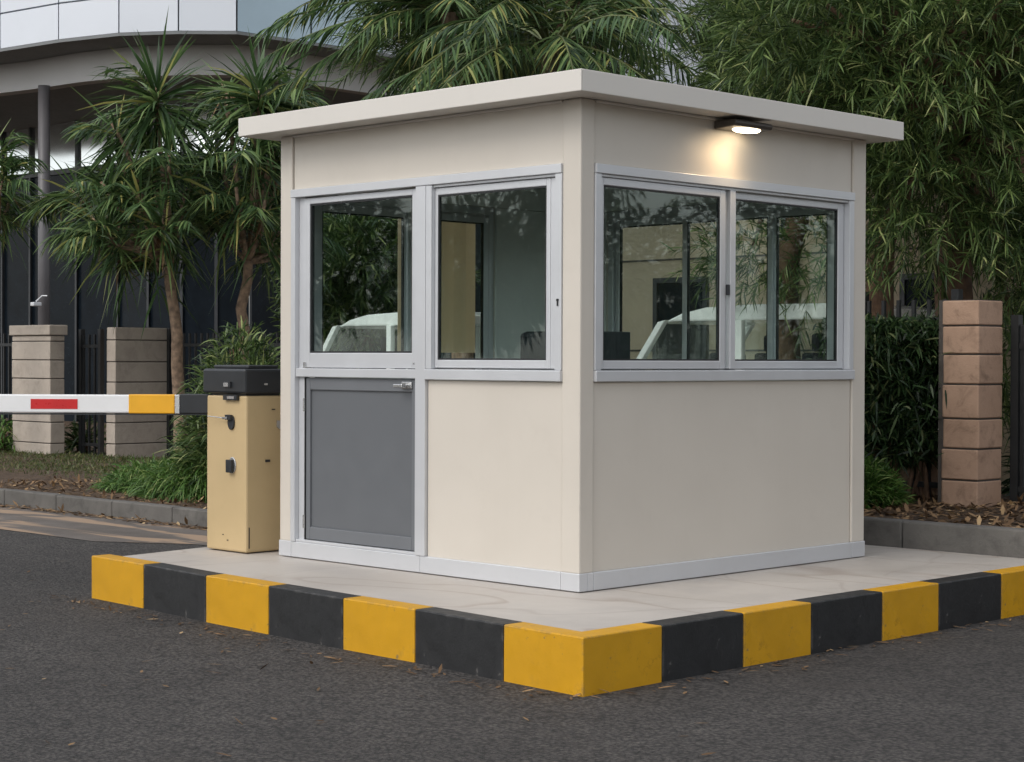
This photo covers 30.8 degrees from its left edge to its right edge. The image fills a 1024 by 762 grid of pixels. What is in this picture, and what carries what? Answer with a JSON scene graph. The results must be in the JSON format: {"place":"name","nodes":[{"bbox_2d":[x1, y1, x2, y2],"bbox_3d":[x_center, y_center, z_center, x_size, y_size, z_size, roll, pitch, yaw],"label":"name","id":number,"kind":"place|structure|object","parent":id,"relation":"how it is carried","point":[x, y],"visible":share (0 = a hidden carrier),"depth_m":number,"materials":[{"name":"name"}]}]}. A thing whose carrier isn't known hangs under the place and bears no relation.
{"place":"outdoors","nodes":[
{"label":"outdoors","id":0,"kind":"place"},
{"bbox_2d":[0,448,163,479],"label":"grass","id":1,"kind":"structure","parent":0,"point":[77,455],"depth_m":22.07,"materials":[{"name":"green plant"}]},
{"bbox_2d":[0,504,206,544],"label":"pavement","id":2,"kind":"structure","parent":0,"point":[58,524],"depth_m":15.77,"materials":[{"name":"grey concrete"}]},
{"bbox_2d":[0,529,1023,761],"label":"road","id":3,"kind":"structure","parent":0,"point":[957,695],"depth_m":7.90,"materials":[{"name":"grey asphalt"}]},
{"bbox_2d":[0,488,206,526],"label":"kerb","id":4,"kind":"structure","parent":3,"relation":"on","point":[127,509],"depth_m":17.00,"materials":[{"name":"concrete"}]},
{"bbox_2d":[0,501,206,529],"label":"leaf litter","id":5,"kind":"object","parent":3,"relation":"on","point":[178,524],"visible":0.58,"depth_m":16.75,"materials":[{"name":"brown plant"}]},
{"bbox_2d":[92,554,160,607],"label":"kerb block","id":6,"kind":"structure","parent":3,"relation":"on","point":[117,579],"depth_m":11.00,"materials":[{"name":"yellow paint"}]},
{"bbox_2d":[144,563,222,621],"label":"kerb block","id":7,"kind":"structure","parent":3,"relation":"on","point":[176,590],"depth_m":10.50,"materials":[{"name":"black paint"}]},
{"bbox_2d":[206,574,284,633],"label":"kerb block","id":8,"kind":"structure","parent":3,"relation":"on","point":[238,602],"depth_m":10.00,"materials":[{"name":"yellow paint"}]},
{"bbox_2d":[269,584,359,648],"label":"kerb block","id":9,"kind":"structure","parent":3,"relation":"on","point":[307,614],"depth_m":9.53,"materials":[{"name":"black paint"}]},
{"bbox_2d":[343,596,432,661],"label":"kerb block","id":10,"kind":"structure","parent":3,"relation":"on","point":[379,627],"depth_m":9.09,"materials":[{"name":"yellow paint"}]},
{"bbox_2d":[415,607,520,680],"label":"kerb block","id":11,"kind":"structure","parent":3,"relation":"on","point":[462,642],"depth_m":8.63,"materials":[{"name":"black paint"}]},
{"bbox_2d":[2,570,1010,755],"bbox_3d":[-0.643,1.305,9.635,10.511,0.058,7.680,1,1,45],"label":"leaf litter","id":12,"kind":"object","parent":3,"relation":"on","point":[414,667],"visible":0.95,"depth_m":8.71,"materials":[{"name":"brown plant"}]},
{"bbox_2d":[124,545,1023,631],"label":"island slab","id":13,"kind":"structure","parent":3,"relation":"on","point":[877,566],"depth_m":9.91,"materials":[{"name":"concrete"}]},
{"bbox_2d":[0,365,280,552],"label":"barrier gate","id":14,"kind":"structure","parent":13,"relation":"on","point":[240,406],"depth_m":11.51,"materials":[{"name":"beige metal"}]},
{"bbox_2d":[238,68,903,591],"bbox_3d":[0.358,-0.257,11.262,2.820,2.644,2.887,1,1,45],"label":"guard booth","id":15,"kind":"object","parent":13,"relation":"on","point":[564,466],"visible":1,"depth_m":10.41,"materials":[{"name":"beige metal"}]},
{"bbox_2d":[302,377,414,550],"bbox_3d":[-0.901,0.470,10.777,1.008,0.972,0.094,1,1,45],"label":"door","id":16,"kind":"structure","parent":15,"relation":"in","point":[359,433],"depth_m":10.80,"materials":[{"name":"metal"}]},
{"bbox_2d":[313,195,493,357],"bbox_3d":[-0.695,-0.622,11.946,0.074,1.069,1.550,1,1,45],"label":"window","id":17,"kind":"structure","parent":15,"relation":"in","point":[398,209],"depth_m":11.93,"materials":[{"name":"silver metal"}]},
{"bbox_2d":[424,173,562,381],"bbox_3d":[-0.093,-0.542,9.987,1.041,1.080,0.078,1,1,45],"label":"window","id":18,"kind":"structure","parent":15,"relation":"in","point":[549,368],"depth_m":9.93,"materials":[{"name":"silver metal"}]},
{"bbox_2d":[520,331,552,381],"bbox_3d":[0.088,0.339,10.509,0.524,1.248,0.613,1,1,45],"label":"office chair","id":19,"kind":"object","parent":15,"relation":"on","point":[532,344],"visible":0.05,"depth_m":10.78,"materials":[{"name":"fabric"}]},
{"bbox_2d":[608,198,837,368],"bbox_3d":[1.352,-0.616,12.100,1.890,1.069,0.074,1,1,45],"label":"window","id":20,"kind":"structure","parent":15,"relation":"in","point":[685,215],"depth_m":12.15,"materials":[{"name":"silver metal"}]},
{"bbox_2d":[593,163,854,381],"bbox_3d":[1.230,-0.567,10.427,0.078,1.128,2.324,1,1,45],"label":"window","id":21,"kind":"structure","parent":15,"relation":"in","point":[725,367],"depth_m":10.40,"materials":[{"name":"silver metal"}]},
{"bbox_2d":[504,622,661,696],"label":"kerb block","id":22,"kind":"structure","parent":3,"relation":"on","point":[586,663],"depth_m":8.19,"materials":[{"name":"yellow paint"}]},
{"bbox_2d":[642,611,742,681],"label":"kerb block","id":23,"kind":"structure","parent":3,"relation":"on","point":[700,644],"depth_m":8.58,"materials":[{"name":"black paint"}]},
{"bbox_2d":[723,600,810,666],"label":"kerb block","id":24,"kind":"structure","parent":3,"relation":"on","point":[775,631],"depth_m":8.99,"materials":[{"name":"yellow paint"}]},
{"bbox_2d":[792,590,881,653],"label":"kerb block","id":25,"kind":"structure","parent":3,"relation":"on","point":[842,620],"depth_m":9.40,"materials":[{"name":"black paint"}]},
{"bbox_2d":[863,581,938,640],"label":"kerb block","id":26,"kind":"structure","parent":3,"relation":"on","point":[910,609],"depth_m":9.81,"materials":[{"name":"yellow paint"}]},
{"bbox_2d":[863,516,1023,557],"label":"kerb","id":27,"kind":"structure","parent":3,"relation":"on","point":[957,538],"depth_m":11.69,"materials":[{"name":"concrete"}]},
{"bbox_2d":[922,572,1000,629],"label":"kerb block","id":28,"kind":"structure","parent":3,"relation":"on","point":[969,599],"depth_m":10.23,"materials":[{"name":"black paint"}]},
{"bbox_2d":[983,565,1023,618],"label":"kerb block","id":29,"kind":"structure","parent":3,"relation":"on","point":[1012,591],"depth_m":10.56,"materials":[{"name":"yellow paint"}]},
{"bbox_2d":[0,418,1023,527],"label":"planting bed","id":30,"kind":"object","parent":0,"point":[5,475],"visible":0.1,"depth_m":18.94,"materials":[{"name":"soil"}]},
{"bbox_2d":[0,333,13,449],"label":"metal fence","id":31,"kind":"object","parent":30,"relation":"on","point":[4,344],"visible":0.25,"depth_m":24.79,"materials":[{"name":"black metal"}]},
{"bbox_2d":[0,414,18,451],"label":"leafy shrub","id":32,"kind":"object","parent":30,"relation":"on","point":[4,439],"visible":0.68,"depth_m":24.51,"materials":[{"name":"green plant"}]},
{"bbox_2d":[0,120,66,271],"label":"palm tree","id":33,"kind":"object","parent":30,"relation":"on","point":[11,164],"visible":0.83,"depth_m":23.54,"materials":[{"name":"green plant"}]},
{"bbox_2d":[9,325,67,453],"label":"stone pillar","id":34,"kind":"structure","parent":30,"relation":"on","point":[37,363],"depth_m":23.93,"materials":[{"name":"beige stone"}]},
{"bbox_2d":[64,415,107,454],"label":"leafy shrub","id":35,"kind":"object","parent":30,"relation":"on","point":[70,444],"visible":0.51,"depth_m":24.52,"materials":[{"name":"green plant"}]},
{"bbox_2d":[78,329,103,454],"bbox_3d":[-5.429,0.201,23.955,0.510,1.740,0.060,1,1,45],"label":"metal fence","id":36,"kind":"object","parent":30,"relation":"on","point":[82,444],"visible":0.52,"depth_m":23.97,"materials":[{"name":"black metal"}]},
{"bbox_2d":[0,474,206,508],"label":"leaf litter","id":37,"kind":"object","parent":30,"relation":"on","point":[79,483],"visible":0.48,"depth_m":18.33,"materials":[{"name":"brown plant"}]},
{"bbox_2d":[12,7,238,451],"bbox_3d":[-4.483,-1.698,22.743,2.789,5.594,3.418,0,1,-28],"label":"palm tree","id":38,"kind":"object","parent":30,"relation":"on","point":[144,191],"visible":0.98,"depth_m":22.30,"materials":[{"name":"green plant"}]},
{"bbox_2d":[86,453,169,492],"bbox_3d":[-3.576,1.073,18.382,1.460,0.744,1.355,1,1,45],"label":"grassy bush","id":39,"kind":"object","parent":30,"relation":"on","point":[115,482],"visible":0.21,"depth_m":18.16,"materials":[{"name":"green plant"}]},
{"bbox_2d":[106,327,166,457],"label":"stone pillar","id":40,"kind":"structure","parent":30,"relation":"on","point":[135,365],"depth_m":23.88,"materials":[{"name":"beige stone"}]},
{"bbox_2d":[120,447,206,503],"bbox_3d":[-2.930,1.073,17.659,2.171,1.000,1.557,1,1,45],"label":"grassy bush","id":41,"kind":"object","parent":30,"relation":"on","point":[152,484],"visible":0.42,"depth_m":17.29,"materials":[{"name":"green plant"}]},
{"bbox_2d":[155,416,203,461],"bbox_3d":[-3.340,0.780,19.511,0.919,0.847,0.970,1,1,45],"label":"leafy shrub","id":42,"kind":"object","parent":30,"relation":"on","point":[172,442],"visible":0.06,"depth_m":19.43,"materials":[{"name":"green plant"}]},
{"bbox_2d":[160,317,280,500],"bbox_3d":[-2.551,0.345,17.510,1.659,1.943,1.428,1,1,45],"label":"leafy shrub","id":43,"kind":"object","parent":30,"relation":"on","point":[238,358],"visible":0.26,"depth_m":17.35,"materials":[{"name":"green plant"}]},
{"bbox_2d":[167,328,321,456],"bbox_3d":[-3.376,0.199,23.111,3.110,1.740,0.060,1,1,45],"label":"metal fence","id":44,"kind":"object","parent":30,"relation":"on","point":[189,344],"visible":0.2,"depth_m":23.86,"materials":[{"name":"black metal"}]},
{"bbox_2d":[159,30,352,364],"bbox_3d":[-3.297,-1.637,23.403,2.398,5.441,3.597,0,1,0],"label":"palm tree","id":45,"kind":"object","parent":30,"relation":"on","point":[259,192],"visible":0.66,"depth_m":22.81,"materials":[{"name":"green plant"}]},
{"bbox_2d":[0,0,724,426],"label":"office building","id":46,"kind":"structure","parent":30,"relation":"on","point":[50,50],"depth_m":33.13,"materials":[{"name":"grey glass"}]},
{"bbox_2d":[0,133,0,333],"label":"window","id":47,"kind":"structure","parent":46,"relation":"in","point":[0,133],"depth_m":39.10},
{"bbox_2d":[1,128,28,417],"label":"window","id":48,"kind":"structure","parent":46,"relation":"in","point":[14,274],"depth_m":38.70,"materials":[{"name":"black glass"}]},
{"bbox_2d":[30,295,46,305],"bbox_3d":[-8.142,-1.384,31.958,0.169,0.194,0.251,1,1,45],"label":"security camera","id":49,"kind":"object","parent":46,"relation":"attached to","point":[36,303],"visible":1,"depth_m":31.92,"materials":[{"name":"silver metal"}]},
{"bbox_2d":[28,121,74,420],"bbox_3d":[-9.296,-2.161,37.636,1.740,6.070,0.119,1,1,44],"label":"window","id":50,"kind":"structure","parent":46,"relation":"in","point":[62,312],"depth_m":37.48,"materials":[{"name":"black glass"}]},
{"bbox_2d":[75,115,116,422],"bbox_3d":[-8.185,-2.145,36.601,1.375,6.070,0.114,1,1,41],"label":"window","id":51,"kind":"structure","parent":46,"relation":"in","point":[89,309],"depth_m":36.73,"materials":[{"name":"black glass"}]},
{"bbox_2d":[116,111,146,326],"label":"window","id":52,"kind":"structure","parent":46,"relation":"in","point":[126,318],"depth_m":35.74,"materials":[{"name":"black glass"}]},
{"bbox_2d":[146,106,179,327],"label":"window","id":53,"kind":"structure","parent":46,"relation":"in","point":[154,320],"depth_m":35.11,"materials":[{"name":"black glass"}]},
{"bbox_2d":[180,104,214,426],"bbox_3d":[-5.856,-2.112,34.589,0.735,6.070,0.117,0,1,16],"label":"window","id":54,"kind":"structure","parent":46,"relation":"in","point":[202,300],"depth_m":34.59,"materials":[{"name":"black glass"}]},
{"bbox_2d":[214,104,248,363],"bbox_3d":[-5.199,-2.108,34.477,0.647,6.070,0.120,0,1,1],"label":"window","id":55,"kind":"structure","parent":46,"relation":"in","point":[224,309],"depth_m":34.48,"materials":[{"name":"black glass"}]},
{"bbox_2d":[249,112,280,364],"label":"window","id":56,"kind":"structure","parent":46,"relation":"in","point":[258,311],"depth_m":34.75,"materials":[{"name":"black glass"}]},
{"bbox_2d":[333,214,361,368],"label":"window","id":57,"kind":"structure","parent":46,"relation":"in","point":[343,347],"depth_m":36.79,"materials":[{"name":"glass"}]},
{"bbox_2d":[474,224,480,369],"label":"window","id":58,"kind":"structure","parent":46,"relation":"in","point":[477,226],"depth_m":40.37,"materials":[{"name":"glass"}]},
{"bbox_2d":[264,213,480,368],"bbox_3d":[-2.153,-0.974,26.950,3.313,4.151,3.357,0,1,-20],"label":"leafy tree","id":59,"kind":"object","parent":30,"relation":"on","point":[365,281],"visible":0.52,"depth_m":26.15,"materials":[{"name":"green plant"}]},
{"bbox_2d":[245,0,565,369],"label":"feather palm","id":60,"kind":"object","parent":30,"relation":"on","point":[439,10],"visible":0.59,"depth_m":19.41,"materials":[{"name":"green plant"}]},
{"bbox_2d":[360,0,732,100],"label":"feather palm","id":61,"kind":"object","parent":30,"relation":"on","point":[560,50],"visible":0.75,"depth_m":17.50,"materials":[{"name":"green plant"}]},
{"bbox_2d":[622,127,1022,486],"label":"beige building","id":62,"kind":"structure","parent":30,"relation":"on","point":[650,300],"depth_m":21.29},
{"bbox_2d":[652,276,708,358],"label":"window","id":63,"kind":"structure","parent":62,"relation":"in","point":[667,299],"depth_m":21.35,"materials":[{"name":"clear glass"}]},
{"bbox_2d":[899,273,934,309],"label":"window","id":64,"kind":"structure","parent":62,"relation":"in","point":[904,296],"depth_m":19.12,"materials":[{"name":"black glass"}]},
{"bbox_2d":[677,0,1023,317],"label":"leafy tree","id":65,"kind":"object","parent":30,"relation":"on","point":[877,299],"visible":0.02,"depth_m":16.33,"materials":[{"name":"green plant"}]},
{"bbox_2d":[680,0,1023,467],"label":"leafy tree","id":66,"kind":"object","parent":30,"relation":"on","point":[951,105],"visible":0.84,"depth_m":13.71,"materials":[{"name":"green plant"}]},
{"bbox_2d":[782,313,938,476],"bbox_3d":[2.623,0.213,13.593,1.300,1.453,1.365,1,1,45],"label":"hedge shrub","id":67,"kind":"object","parent":30,"relation":"on","point":[873,344],"visible":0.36,"depth_m":13.30,"materials":[{"name":"green plant"}]},
{"bbox_2d":[864,451,917,510],"bbox_3d":[2.392,0.743,13.322,1.098,0.592,0.996,1,1,45],"label":"round bush","id":68,"kind":"object","parent":30,"relation":"on","point":[880,482],"visible":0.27,"depth_m":13.04,"materials":[{"name":"green plant"}]},
{"bbox_2d":[812,308,1004,498],"bbox_3d":[2.810,0.201,13.541,1.426,1.481,1.231,0,1,-5],"label":"hedge shrub","id":69,"kind":"object","parent":30,"relation":"on","point":[913,344],"visible":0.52,"depth_m":13.29,"materials":[{"name":"green plant"}]},
{"bbox_2d":[865,289,962,497],"bbox_3d":[2.920,0.169,13.666,0.860,1.670,0.060,1,1,45],"label":"metal fence","id":70,"kind":"object","parent":30,"relation":"on","point":[956,294],"visible":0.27,"depth_m":13.61,"materials":[{"name":"black metal"}]},
{"bbox_2d":[891,445,937,496],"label":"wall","id":71,"kind":"structure","parent":30,"relation":"on","point":[934,475],"depth_m":13.66,"materials":[{"name":"black stone"}]},
{"bbox_2d":[865,307,1009,499],"bbox_3d":[3.016,0.203,13.598,1.282,1.479,1.298,0,1,-20],"label":"hedge shrub","id":72,"kind":"object","parent":30,"relation":"on","point":[925,475],"visible":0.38,"depth_m":13.32,"materials":[{"name":"green plant"}]},
{"bbox_2d":[864,491,1023,527],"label":"leaf litter","id":73,"kind":"object","parent":30,"relation":"on","point":[935,502],"visible":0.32,"depth_m":12.52,"materials":[{"name":"brown plant"}]},
{"bbox_2d":[895,41,1023,357],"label":"leafy tree","id":74,"kind":"object","parent":30,"relation":"on","point":[975,264],"depth_m":17.36,"materials":[{"name":"green plant"}]},
{"bbox_2d":[938,300,1002,508],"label":"stone pillar","id":75,"kind":"structure","parent":30,"relation":"on","point":[970,425],"depth_m":12.97,"materials":[{"name":"beige stone"}]},
{"bbox_2d":[1001,380,1009,496],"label":"leafy shrub","id":76,"kind":"object","parent":30,"relation":"on","point":[1006,482],"visible":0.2,"depth_m":14.05,"materials":[{"name":"green plant"}]},
{"bbox_2d":[1010,315,1023,503],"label":"metal fence","id":77,"kind":"object","parent":30,"relation":"on","point":[1017,417],"visible":0.74,"depth_m":13.09,"materials":[{"name":"black metal"}]},
{"bbox_3d":[0.956,0.611,10.651,0.520,0.750,1.750,1,1,45],"label":"desk","id":78,"kind":"object","parent":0,"visible":0},
{"bbox_2d":[593,331,629,381],"bbox_3d":[0.472,-0.013,10.006,0.130,0.509,0.460,1,1,45],"label":"monitor","id":79,"kind":"object","parent":78,"relation":"on","point":[616,345],"visible":0.17,"depth_m":10.07,"materials":[{"name":"black plastic"}]},
{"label":"driveway","id":80,"kind":"structure","parent":0,"visible":0},
{"bbox_2d":[310,312,488,377],"bbox_3d":[-1.135,0.099,21.866,3.460,1.775,1.740,1,1,45],"label":"van","id":81,"kind":"object","parent":80,"relation":"on","point":[388,322],"visible":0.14,"depth_m":21.45,"materials":[{"name":"white paint"}]},
{"bbox_2d":[324,0,680,97],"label":"leafy tree","id":82,"kind":"object","parent":80,"relation":"on","point":[566,14],"visible":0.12,"depth_m":20.49,"materials":[{"name":"green plant"}]},
{"bbox_2d":[636,303,934,359],"bbox_3d":[2.408,0.154,18.339,3.460,1.775,1.740,1,1,45],"label":"van","id":83,"kind":"object","parent":80,"relation":"on","point":[745,322],"visible":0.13,"depth_m":17.56,"materials":[{"name":"white paint"}]},
{"bbox_2d":[650,0,1009,359],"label":"leafy tree","id":84,"kind":"object","parent":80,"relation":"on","point":[793,236],"visible":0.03,"depth_m":17.17,"materials":[{"name":"green plant"}]}
]}

